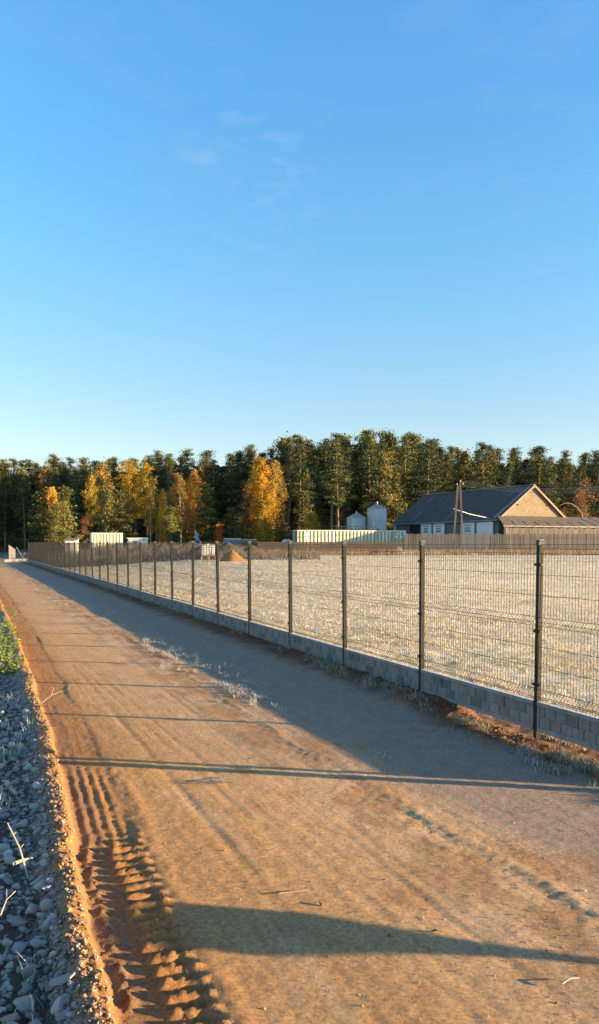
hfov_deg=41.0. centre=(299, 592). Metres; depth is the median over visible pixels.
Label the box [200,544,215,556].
water tote
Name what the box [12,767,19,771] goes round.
stone
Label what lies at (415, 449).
pine tree
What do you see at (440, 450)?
pine tree
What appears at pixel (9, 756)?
frosted weeds
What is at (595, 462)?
pine tree
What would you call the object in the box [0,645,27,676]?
leafy weed
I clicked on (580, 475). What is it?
pine tree
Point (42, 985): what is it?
stone
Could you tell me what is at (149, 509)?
deciduous tree
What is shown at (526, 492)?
overhead cable
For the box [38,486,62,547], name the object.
birch tree
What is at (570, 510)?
young pine
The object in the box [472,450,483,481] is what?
pine tree
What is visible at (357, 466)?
pine tree
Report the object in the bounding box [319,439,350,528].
pine tree
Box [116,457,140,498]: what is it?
pine tree
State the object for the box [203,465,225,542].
spruce tree
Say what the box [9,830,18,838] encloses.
stone
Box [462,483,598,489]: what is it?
overhead cable
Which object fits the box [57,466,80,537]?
pine tree
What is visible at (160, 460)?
pine tree
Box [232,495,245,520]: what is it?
spruce tree
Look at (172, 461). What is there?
pine tree
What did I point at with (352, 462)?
spruce tree
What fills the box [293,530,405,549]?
shipping container
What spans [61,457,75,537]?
pine tree
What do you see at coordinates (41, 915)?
stone
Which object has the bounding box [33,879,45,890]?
stone
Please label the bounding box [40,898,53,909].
stone
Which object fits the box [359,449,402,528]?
young pine
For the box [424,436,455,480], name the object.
pine tree
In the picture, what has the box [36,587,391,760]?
frosted straw
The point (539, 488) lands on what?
overhead cable
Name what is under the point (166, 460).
pine tree
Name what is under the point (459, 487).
utility pole
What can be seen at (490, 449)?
pine tree
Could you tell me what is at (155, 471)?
pine tree
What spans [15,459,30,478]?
pine tree
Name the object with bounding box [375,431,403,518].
spruce tree
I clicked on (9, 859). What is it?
stone
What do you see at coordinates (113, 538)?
shipping container
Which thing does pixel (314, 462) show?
pine tree
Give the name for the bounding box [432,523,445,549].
door
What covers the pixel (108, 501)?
young pine
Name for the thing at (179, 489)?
birch tree
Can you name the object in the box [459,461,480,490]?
pine tree
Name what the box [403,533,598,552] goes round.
plank fence
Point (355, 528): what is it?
flat rack
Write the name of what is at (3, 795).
stone
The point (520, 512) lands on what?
barn
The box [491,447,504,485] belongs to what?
pine tree
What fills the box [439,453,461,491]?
pine tree
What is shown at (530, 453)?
pine tree
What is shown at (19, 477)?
spruce tree
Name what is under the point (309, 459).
pine tree
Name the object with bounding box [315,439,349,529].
pine tree
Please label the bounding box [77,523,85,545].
young pine
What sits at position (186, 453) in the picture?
pine tree
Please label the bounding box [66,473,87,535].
pine tree
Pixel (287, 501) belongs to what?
pine tree
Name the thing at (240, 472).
pine tree
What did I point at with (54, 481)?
pine tree
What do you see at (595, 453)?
pine tree
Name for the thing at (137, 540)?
shed
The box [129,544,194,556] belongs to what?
earth heap
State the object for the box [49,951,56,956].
stone
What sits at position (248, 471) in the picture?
pine tree
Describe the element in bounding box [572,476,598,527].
deciduous tree
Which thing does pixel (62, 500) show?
young pine
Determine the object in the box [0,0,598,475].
sky
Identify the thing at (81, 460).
pine tree
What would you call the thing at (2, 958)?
stone
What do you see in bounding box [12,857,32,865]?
stick
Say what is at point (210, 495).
spruce tree
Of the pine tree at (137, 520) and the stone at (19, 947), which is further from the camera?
the pine tree at (137, 520)
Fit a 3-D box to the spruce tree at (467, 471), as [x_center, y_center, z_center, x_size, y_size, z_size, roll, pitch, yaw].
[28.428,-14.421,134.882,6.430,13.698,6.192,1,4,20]
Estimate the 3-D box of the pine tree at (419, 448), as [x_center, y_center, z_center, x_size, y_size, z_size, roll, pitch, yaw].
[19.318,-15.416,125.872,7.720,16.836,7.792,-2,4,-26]
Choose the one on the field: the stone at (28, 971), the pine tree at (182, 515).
the pine tree at (182, 515)
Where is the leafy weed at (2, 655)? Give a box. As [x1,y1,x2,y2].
[0,638,16,665]
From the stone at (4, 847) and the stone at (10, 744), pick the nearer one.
the stone at (4, 847)
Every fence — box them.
[28,540,598,750]
[257,541,403,551]
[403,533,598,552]
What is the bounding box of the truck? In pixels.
[223,538,240,544]
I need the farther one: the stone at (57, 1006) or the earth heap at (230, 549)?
the earth heap at (230, 549)
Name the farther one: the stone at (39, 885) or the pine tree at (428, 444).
the pine tree at (428, 444)
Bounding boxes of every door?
[420,523,431,549]
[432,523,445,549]
[459,522,475,550]
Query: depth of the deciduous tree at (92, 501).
117.21 m
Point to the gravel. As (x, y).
(53, 996)
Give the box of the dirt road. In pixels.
[0,554,598,1023]
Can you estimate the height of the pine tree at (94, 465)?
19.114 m
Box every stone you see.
[0,723,7,728]
[0,792,6,798]
[0,812,9,819]
[0,843,9,851]
[0,866,8,872]
[0,955,7,961]
[0,1012,18,1023]
[2,877,14,884]
[2,939,12,946]
[3,849,12,855]
[3,855,15,864]
[5,780,9,786]
[5,961,13,968]
[7,916,28,925]
[8,714,16,717]
[8,741,15,747]
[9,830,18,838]
[10,756,17,760]
[10,808,19,812]
[11,883,20,889]
[11,942,28,954]
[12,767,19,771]
[13,994,34,1013]
[14,732,23,737]
[15,836,22,841]
[16,743,24,750]
[16,819,27,827]
[18,848,25,855]
[20,803,31,807]
[20,861,30,868]
[21,963,35,977]
[21,982,32,990]
[22,708,30,714]
[23,764,32,770]
[25,897,34,902]
[25,903,38,915]
[25,1012,37,1020]
[29,802,39,808]
[29,1018,41,1023]
[30,852,38,859]
[30,874,42,884]
[30,938,42,947]
[31,861,39,865]
[32,782,41,788]
[32,827,41,834]
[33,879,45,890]
[37,912,45,918]
[37,949,47,955]
[38,839,48,847]
[38,858,47,865]
[38,981,48,990]
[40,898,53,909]
[41,913,57,931]
[42,885,52,891]
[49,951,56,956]
[49,972,75,985]
[51,996,65,1013]
[55,1007,70,1020]
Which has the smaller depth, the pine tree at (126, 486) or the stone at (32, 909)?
the stone at (32, 909)
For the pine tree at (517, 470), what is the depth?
158.57 m
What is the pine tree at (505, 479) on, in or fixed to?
on the field
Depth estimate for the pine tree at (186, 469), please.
156.24 m
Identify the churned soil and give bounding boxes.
[237,641,598,777]
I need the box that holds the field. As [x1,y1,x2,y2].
[0,545,598,760]
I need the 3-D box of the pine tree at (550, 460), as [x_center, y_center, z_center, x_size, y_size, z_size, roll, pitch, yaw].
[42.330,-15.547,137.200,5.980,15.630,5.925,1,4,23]
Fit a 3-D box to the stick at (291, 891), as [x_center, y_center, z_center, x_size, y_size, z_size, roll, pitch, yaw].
[-0.027,1.648,4.404,0.168,0.010,0.008,-1,4,-11]
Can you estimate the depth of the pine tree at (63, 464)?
176.56 m
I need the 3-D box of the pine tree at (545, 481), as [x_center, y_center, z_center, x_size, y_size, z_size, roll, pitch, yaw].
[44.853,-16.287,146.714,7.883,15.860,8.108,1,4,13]
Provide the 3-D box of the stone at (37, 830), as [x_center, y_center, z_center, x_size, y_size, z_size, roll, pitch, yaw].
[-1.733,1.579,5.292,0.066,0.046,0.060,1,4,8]
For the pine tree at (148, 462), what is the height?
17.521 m
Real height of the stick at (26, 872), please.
0.322 m
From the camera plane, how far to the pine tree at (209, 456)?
174.38 m
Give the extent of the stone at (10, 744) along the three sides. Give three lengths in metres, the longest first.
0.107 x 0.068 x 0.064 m
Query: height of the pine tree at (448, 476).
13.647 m
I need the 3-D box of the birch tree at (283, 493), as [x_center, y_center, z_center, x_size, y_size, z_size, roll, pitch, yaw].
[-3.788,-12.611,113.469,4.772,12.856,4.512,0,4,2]
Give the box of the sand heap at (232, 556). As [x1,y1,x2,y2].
[220,550,245,561]
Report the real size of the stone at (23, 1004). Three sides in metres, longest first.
0.088 x 0.079 x 0.060 m
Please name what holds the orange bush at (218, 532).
on the field
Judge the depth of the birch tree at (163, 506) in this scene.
112.22 m
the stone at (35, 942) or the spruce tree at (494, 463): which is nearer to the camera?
the stone at (35, 942)
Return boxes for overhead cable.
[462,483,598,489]
[464,486,590,492]
[466,482,595,488]
[466,485,597,491]
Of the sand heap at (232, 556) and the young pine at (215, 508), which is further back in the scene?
the young pine at (215, 508)
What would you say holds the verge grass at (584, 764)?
on the dirt road
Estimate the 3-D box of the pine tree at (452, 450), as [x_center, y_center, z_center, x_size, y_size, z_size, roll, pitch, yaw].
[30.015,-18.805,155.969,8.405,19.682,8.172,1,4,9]
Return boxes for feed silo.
[347,511,365,528]
[367,502,387,529]
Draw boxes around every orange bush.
[162,535,170,544]
[213,522,224,545]
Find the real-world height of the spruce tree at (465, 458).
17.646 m
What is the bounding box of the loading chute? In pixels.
[190,531,201,545]
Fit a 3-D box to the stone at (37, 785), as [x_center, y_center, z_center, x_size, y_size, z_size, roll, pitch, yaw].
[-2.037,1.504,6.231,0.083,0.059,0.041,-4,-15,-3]
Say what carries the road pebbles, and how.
on the dirt road
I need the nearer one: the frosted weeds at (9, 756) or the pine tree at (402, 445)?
the frosted weeds at (9, 756)
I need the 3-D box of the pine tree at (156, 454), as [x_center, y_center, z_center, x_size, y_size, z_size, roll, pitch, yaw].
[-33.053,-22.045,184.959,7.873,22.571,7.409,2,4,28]
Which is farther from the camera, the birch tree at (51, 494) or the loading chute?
the birch tree at (51, 494)
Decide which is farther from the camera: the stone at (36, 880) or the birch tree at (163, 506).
the birch tree at (163, 506)
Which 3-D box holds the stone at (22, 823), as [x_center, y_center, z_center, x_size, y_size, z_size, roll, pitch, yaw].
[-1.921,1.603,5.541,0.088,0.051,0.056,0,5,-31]
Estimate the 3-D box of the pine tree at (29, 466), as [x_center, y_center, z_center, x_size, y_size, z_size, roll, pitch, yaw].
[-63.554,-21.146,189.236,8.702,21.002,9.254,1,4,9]
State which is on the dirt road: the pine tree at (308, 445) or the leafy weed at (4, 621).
the leafy weed at (4, 621)
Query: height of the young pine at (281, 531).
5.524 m
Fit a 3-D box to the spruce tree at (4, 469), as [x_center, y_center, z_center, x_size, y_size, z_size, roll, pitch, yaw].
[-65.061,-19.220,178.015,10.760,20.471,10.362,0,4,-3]
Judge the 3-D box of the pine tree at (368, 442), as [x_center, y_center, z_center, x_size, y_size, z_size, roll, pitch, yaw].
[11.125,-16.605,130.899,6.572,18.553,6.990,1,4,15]
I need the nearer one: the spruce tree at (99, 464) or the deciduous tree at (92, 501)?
the deciduous tree at (92, 501)
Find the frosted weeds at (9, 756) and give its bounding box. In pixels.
[0,665,65,1020]
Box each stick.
[0,889,15,915]
[7,823,28,878]
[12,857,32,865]
[279,890,306,893]
[561,977,579,984]
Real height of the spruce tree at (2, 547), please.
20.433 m
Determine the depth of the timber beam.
80.33 m
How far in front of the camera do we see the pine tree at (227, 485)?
171.58 m
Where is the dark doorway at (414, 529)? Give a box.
[410,525,419,549]
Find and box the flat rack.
[331,526,379,529]
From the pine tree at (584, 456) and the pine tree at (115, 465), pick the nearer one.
the pine tree at (584, 456)
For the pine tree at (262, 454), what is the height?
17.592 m
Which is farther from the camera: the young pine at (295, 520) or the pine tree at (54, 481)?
the pine tree at (54, 481)
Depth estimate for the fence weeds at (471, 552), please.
74.73 m
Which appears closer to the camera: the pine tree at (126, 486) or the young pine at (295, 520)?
the young pine at (295, 520)
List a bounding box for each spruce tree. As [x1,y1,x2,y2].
[0,460,30,550]
[0,470,16,550]
[14,466,37,542]
[36,458,70,529]
[70,461,96,541]
[90,457,114,532]
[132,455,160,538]
[200,492,221,542]
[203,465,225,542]
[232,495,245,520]
[266,431,307,538]
[316,433,364,529]
[349,427,378,512]
[371,428,400,504]
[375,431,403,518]
[400,432,440,507]
[453,447,478,491]
[461,467,475,489]
[483,448,501,488]
[522,454,535,484]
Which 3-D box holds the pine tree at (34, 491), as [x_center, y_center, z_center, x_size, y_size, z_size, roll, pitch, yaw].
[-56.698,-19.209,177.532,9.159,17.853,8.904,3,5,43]
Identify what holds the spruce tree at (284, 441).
on the field
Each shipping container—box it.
[90,533,122,549]
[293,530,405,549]
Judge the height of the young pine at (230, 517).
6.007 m
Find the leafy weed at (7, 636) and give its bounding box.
[0,631,22,649]
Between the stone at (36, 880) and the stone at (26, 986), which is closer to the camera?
the stone at (26, 986)
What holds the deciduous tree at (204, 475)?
on the field
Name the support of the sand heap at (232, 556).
on the field
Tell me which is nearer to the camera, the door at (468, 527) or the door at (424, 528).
the door at (468, 527)
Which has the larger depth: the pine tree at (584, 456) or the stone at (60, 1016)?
the pine tree at (584, 456)
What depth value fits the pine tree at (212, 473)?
152.28 m
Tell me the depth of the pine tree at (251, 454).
160.60 m
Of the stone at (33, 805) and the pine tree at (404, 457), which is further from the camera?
the pine tree at (404, 457)
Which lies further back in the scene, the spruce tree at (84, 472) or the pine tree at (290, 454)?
the spruce tree at (84, 472)
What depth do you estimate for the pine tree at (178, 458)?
170.57 m
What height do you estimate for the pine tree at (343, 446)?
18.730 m
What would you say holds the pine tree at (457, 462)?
on the field
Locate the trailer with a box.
[236,539,257,548]
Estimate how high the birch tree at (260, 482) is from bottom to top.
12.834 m
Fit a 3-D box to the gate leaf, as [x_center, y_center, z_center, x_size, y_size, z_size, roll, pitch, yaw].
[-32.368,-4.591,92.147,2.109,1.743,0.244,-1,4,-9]
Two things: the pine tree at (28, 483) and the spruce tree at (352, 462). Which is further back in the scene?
the pine tree at (28, 483)
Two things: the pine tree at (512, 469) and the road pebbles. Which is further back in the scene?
the pine tree at (512, 469)
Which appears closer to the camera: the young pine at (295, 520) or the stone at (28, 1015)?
the stone at (28, 1015)
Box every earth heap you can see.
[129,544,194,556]
[186,542,269,558]
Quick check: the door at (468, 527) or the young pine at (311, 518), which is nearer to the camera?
the door at (468, 527)
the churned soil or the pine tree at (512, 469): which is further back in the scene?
the pine tree at (512, 469)
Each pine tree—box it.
[0,475,20,551]
[9,458,27,548]
[9,471,37,549]
[14,458,42,542]
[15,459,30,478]
[20,479,36,541]
[27,462,41,538]
[30,465,58,511]
[38,453,63,489]
[38,461,49,496]
[42,468,58,496]
[45,467,60,499]
[57,461,84,527]
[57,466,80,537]
[59,469,82,530]
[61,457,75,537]
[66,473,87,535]
[71,456,97,536]
[80,461,99,525]
[94,456,122,495]
[94,468,114,531]
[99,462,121,498]
[102,458,118,510]
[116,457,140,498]
[119,465,133,527]
[124,470,145,537]
[140,458,160,545]
[141,448,164,487]
[141,454,161,542]
[144,469,165,542]
[154,453,164,538]
[157,455,176,523]
[159,453,179,528]
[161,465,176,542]
[172,446,211,495]
[173,456,196,540]
[173,490,184,536]
[175,464,203,530]
[194,450,225,543]
[198,459,224,514]
[198,471,228,510]
[218,453,254,521]
[218,456,235,508]
[220,453,238,531]
[221,449,252,513]
[234,447,257,532]
[240,447,278,541]
[240,458,276,545]
[242,444,256,515]
[246,452,279,497]
[272,446,296,522]
[275,443,298,531]
[280,444,301,538]
[281,434,306,513]
[284,436,315,526]
[286,439,334,508]
[294,457,323,514]
[299,444,320,525]
[306,455,328,516]
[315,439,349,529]
[316,432,358,528]
[316,438,339,519]
[317,446,328,503]
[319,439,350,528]
[326,451,358,528]
[330,435,356,528]
[347,449,367,513]
[350,430,377,502]
[351,434,378,502]
[367,440,391,503]
[389,435,418,514]
[393,448,402,469]
[396,432,412,476]
[402,442,446,505]
[406,433,424,497]
[406,439,451,505]
[422,446,456,491]
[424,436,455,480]
[430,456,449,492]
[437,463,455,491]
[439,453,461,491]
[446,445,460,483]
[451,451,465,491]
[452,447,462,472]
[459,442,501,490]
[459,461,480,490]
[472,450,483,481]
[484,445,501,484]
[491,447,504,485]
[496,446,528,486]
[498,470,512,486]
[502,467,514,486]
[503,462,517,484]
[511,456,526,484]
[521,445,560,509]
[521,446,555,484]
[525,460,541,483]
[537,462,563,507]
[540,456,562,507]
[551,463,577,512]
[553,457,574,516]
[555,449,576,490]
[557,464,580,513]
[563,464,595,527]
[570,452,595,514]
[577,448,598,517]
[586,454,598,516]
[586,459,598,517]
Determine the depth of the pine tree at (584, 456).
151.03 m
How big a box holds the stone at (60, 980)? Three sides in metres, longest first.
0.118 x 0.066 x 0.030 m
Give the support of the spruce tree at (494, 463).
on the field
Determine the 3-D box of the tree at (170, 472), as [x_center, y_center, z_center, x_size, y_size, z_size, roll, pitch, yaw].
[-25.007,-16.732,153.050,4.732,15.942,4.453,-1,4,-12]
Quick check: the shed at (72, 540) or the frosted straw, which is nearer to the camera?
the frosted straw
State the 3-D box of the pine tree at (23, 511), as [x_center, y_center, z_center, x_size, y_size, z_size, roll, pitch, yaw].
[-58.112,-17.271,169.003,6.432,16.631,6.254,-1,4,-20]
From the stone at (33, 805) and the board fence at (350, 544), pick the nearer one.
the stone at (33, 805)
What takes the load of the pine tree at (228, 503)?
on the field
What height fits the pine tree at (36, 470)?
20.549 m
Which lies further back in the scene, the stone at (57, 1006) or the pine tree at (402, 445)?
the pine tree at (402, 445)
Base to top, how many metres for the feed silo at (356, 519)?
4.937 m
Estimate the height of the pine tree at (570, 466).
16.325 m
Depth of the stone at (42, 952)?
3.73 m
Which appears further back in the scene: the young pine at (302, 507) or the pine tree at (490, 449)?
the pine tree at (490, 449)
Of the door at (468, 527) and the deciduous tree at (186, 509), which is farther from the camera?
the deciduous tree at (186, 509)
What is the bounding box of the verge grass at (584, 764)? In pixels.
[56,572,598,789]
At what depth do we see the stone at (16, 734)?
8.04 m
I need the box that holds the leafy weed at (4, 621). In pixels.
[0,610,17,627]
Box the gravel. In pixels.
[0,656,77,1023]
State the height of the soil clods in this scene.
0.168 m
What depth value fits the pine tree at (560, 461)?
147.94 m
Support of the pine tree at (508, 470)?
on the field
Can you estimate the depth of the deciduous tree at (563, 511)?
107.59 m
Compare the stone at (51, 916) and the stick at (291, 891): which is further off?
the stick at (291, 891)
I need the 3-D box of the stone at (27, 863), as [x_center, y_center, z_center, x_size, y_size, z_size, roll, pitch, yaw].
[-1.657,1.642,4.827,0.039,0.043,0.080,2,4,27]
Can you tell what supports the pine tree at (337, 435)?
on the field
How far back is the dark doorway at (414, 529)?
99.99 m
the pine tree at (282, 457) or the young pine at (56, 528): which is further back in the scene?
the pine tree at (282, 457)
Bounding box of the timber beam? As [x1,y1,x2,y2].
[4,559,25,561]
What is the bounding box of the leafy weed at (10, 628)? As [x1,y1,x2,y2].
[0,623,18,643]
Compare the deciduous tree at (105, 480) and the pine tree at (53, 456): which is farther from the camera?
the pine tree at (53, 456)
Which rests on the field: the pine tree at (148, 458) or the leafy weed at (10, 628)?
the pine tree at (148, 458)
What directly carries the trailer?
on the field
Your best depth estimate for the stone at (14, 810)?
5.79 m
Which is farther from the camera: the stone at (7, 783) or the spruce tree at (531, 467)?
the spruce tree at (531, 467)
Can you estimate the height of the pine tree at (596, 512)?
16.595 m
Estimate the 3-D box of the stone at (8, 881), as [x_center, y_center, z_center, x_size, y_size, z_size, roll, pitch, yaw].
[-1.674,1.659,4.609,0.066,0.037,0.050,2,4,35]
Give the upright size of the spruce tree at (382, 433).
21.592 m
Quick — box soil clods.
[12,659,115,1023]
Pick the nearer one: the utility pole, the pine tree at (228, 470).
the utility pole
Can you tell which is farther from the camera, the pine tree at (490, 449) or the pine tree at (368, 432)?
the pine tree at (490, 449)
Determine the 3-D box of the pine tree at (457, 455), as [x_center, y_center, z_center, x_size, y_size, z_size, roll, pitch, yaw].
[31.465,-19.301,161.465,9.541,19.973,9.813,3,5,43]
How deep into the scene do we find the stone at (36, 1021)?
3.24 m
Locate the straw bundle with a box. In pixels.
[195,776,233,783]
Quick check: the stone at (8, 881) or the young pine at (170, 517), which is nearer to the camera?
the stone at (8, 881)
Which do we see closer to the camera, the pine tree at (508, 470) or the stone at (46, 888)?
the stone at (46, 888)
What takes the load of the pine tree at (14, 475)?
on the field
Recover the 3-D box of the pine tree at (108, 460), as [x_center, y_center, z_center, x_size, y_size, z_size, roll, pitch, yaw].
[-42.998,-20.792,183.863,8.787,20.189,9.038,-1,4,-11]
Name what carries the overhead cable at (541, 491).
attached to the utility pole
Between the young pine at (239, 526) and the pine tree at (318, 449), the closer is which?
the young pine at (239, 526)
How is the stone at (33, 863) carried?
on the gravel
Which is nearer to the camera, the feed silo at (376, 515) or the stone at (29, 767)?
the stone at (29, 767)
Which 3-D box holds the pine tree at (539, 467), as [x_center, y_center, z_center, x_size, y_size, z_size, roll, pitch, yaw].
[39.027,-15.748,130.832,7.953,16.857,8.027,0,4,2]
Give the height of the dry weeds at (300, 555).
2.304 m
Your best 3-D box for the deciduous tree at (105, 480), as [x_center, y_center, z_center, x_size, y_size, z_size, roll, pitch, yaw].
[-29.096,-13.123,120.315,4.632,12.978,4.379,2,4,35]
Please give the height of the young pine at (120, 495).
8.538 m
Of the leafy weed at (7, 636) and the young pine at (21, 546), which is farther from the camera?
the young pine at (21, 546)
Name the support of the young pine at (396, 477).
on the field
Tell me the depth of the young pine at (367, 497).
125.26 m
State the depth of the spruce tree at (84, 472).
167.99 m
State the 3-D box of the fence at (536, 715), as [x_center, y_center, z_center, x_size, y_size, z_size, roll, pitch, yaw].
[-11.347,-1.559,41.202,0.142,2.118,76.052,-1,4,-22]
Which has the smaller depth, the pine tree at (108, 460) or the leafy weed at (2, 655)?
the leafy weed at (2, 655)
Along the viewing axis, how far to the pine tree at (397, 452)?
156.98 m
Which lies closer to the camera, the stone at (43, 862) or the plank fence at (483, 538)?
the stone at (43, 862)
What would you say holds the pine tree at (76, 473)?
on the field
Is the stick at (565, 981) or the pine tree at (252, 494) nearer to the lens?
the stick at (565, 981)
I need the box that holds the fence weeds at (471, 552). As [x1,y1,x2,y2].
[267,547,598,554]
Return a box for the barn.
[391,484,598,551]
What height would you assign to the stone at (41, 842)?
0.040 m
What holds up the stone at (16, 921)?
on the gravel
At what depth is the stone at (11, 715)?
8.93 m
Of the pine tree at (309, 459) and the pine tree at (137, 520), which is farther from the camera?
the pine tree at (137, 520)
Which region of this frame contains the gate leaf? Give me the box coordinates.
[9,545,27,558]
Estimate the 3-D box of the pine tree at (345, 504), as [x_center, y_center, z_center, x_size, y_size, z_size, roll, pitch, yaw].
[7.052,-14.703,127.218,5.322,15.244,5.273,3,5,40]
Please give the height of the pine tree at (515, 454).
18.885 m
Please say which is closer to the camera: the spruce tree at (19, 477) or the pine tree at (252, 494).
the pine tree at (252, 494)
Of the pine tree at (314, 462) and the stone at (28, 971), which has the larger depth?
the pine tree at (314, 462)
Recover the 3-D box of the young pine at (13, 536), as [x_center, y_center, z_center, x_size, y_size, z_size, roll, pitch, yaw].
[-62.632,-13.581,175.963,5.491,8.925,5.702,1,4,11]
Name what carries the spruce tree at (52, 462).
on the field
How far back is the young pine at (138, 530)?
157.35 m
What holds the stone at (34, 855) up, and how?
on the gravel
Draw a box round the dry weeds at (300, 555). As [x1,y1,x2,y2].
[25,541,320,566]
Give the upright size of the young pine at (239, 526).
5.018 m
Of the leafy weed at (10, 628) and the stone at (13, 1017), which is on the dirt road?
the leafy weed at (10, 628)
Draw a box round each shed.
[64,538,79,552]
[127,538,148,545]
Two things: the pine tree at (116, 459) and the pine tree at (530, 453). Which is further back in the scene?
the pine tree at (116, 459)
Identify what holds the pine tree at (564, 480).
on the field
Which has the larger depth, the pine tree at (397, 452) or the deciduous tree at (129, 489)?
the pine tree at (397, 452)
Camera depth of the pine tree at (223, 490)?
158.26 m
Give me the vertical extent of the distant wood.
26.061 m
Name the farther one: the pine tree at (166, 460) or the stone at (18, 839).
the pine tree at (166, 460)
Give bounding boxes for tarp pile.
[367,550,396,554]
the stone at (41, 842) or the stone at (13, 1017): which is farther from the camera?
the stone at (41, 842)
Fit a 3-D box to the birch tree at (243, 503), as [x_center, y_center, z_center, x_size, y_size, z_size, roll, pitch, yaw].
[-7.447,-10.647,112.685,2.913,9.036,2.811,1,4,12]
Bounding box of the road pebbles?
[34,628,598,1022]
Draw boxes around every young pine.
[6,512,27,549]
[16,528,27,549]
[18,491,54,551]
[39,501,71,551]
[51,483,86,547]
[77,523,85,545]
[95,482,126,536]
[107,488,142,545]
[127,518,142,537]
[148,510,163,542]
[160,505,183,545]
[184,483,224,543]
[202,498,221,543]
[217,507,241,543]
[227,513,248,545]
[266,500,289,539]
[271,511,291,541]
[288,489,314,541]
[288,497,305,538]
[303,510,322,529]
[316,501,329,529]
[357,492,373,524]
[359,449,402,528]
[387,465,409,529]
[401,496,408,513]
[561,500,573,527]
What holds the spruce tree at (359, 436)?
on the field
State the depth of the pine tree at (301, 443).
121.95 m
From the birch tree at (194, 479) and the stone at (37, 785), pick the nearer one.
the stone at (37, 785)
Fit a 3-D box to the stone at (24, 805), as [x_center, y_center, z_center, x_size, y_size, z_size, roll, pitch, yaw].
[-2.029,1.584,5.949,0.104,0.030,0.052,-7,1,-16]
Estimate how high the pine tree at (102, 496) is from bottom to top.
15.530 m
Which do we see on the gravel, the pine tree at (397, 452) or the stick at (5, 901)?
the stick at (5, 901)
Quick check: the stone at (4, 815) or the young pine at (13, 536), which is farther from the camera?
the young pine at (13, 536)
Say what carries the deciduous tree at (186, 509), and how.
on the field
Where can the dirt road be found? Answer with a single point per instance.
(178, 934)
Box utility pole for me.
[453,480,463,539]
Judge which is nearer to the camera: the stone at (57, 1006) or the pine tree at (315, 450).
the stone at (57, 1006)
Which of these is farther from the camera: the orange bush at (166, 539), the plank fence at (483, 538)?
the orange bush at (166, 539)
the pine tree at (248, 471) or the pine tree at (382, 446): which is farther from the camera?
the pine tree at (248, 471)
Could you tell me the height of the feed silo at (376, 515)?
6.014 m
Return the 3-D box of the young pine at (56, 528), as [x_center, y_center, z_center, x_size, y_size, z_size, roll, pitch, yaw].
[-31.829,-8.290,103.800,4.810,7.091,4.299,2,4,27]
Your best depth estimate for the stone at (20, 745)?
7.57 m
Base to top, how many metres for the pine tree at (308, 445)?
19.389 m
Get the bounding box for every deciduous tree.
[79,475,101,532]
[80,515,94,545]
[93,463,117,532]
[111,459,147,531]
[128,461,160,543]
[143,483,157,543]
[177,497,194,544]
[197,456,208,515]
[561,506,572,527]
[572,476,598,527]
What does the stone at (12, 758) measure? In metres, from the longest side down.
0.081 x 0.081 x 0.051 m
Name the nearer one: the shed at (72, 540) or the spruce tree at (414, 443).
the shed at (72, 540)
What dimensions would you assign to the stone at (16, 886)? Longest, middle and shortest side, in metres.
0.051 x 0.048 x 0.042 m
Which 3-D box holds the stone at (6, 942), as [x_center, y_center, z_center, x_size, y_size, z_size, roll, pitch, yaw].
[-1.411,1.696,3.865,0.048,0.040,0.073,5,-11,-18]
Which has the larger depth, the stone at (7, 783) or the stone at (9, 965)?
the stone at (7, 783)
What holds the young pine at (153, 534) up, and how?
on the field
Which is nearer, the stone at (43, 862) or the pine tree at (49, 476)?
the stone at (43, 862)
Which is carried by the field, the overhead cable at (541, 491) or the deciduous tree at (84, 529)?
the deciduous tree at (84, 529)
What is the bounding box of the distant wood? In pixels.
[8,442,592,548]
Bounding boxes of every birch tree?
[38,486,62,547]
[155,489,169,541]
[165,473,189,539]
[181,468,212,542]
[237,487,252,546]
[241,456,282,544]
[260,459,288,541]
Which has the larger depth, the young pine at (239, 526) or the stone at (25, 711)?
the young pine at (239, 526)
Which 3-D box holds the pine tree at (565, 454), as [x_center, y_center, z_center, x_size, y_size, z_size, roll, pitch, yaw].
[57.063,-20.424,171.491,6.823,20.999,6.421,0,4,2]
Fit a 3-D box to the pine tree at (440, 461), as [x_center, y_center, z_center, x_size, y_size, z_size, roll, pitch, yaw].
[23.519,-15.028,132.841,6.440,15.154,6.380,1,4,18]
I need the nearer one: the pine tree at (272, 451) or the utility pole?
the utility pole

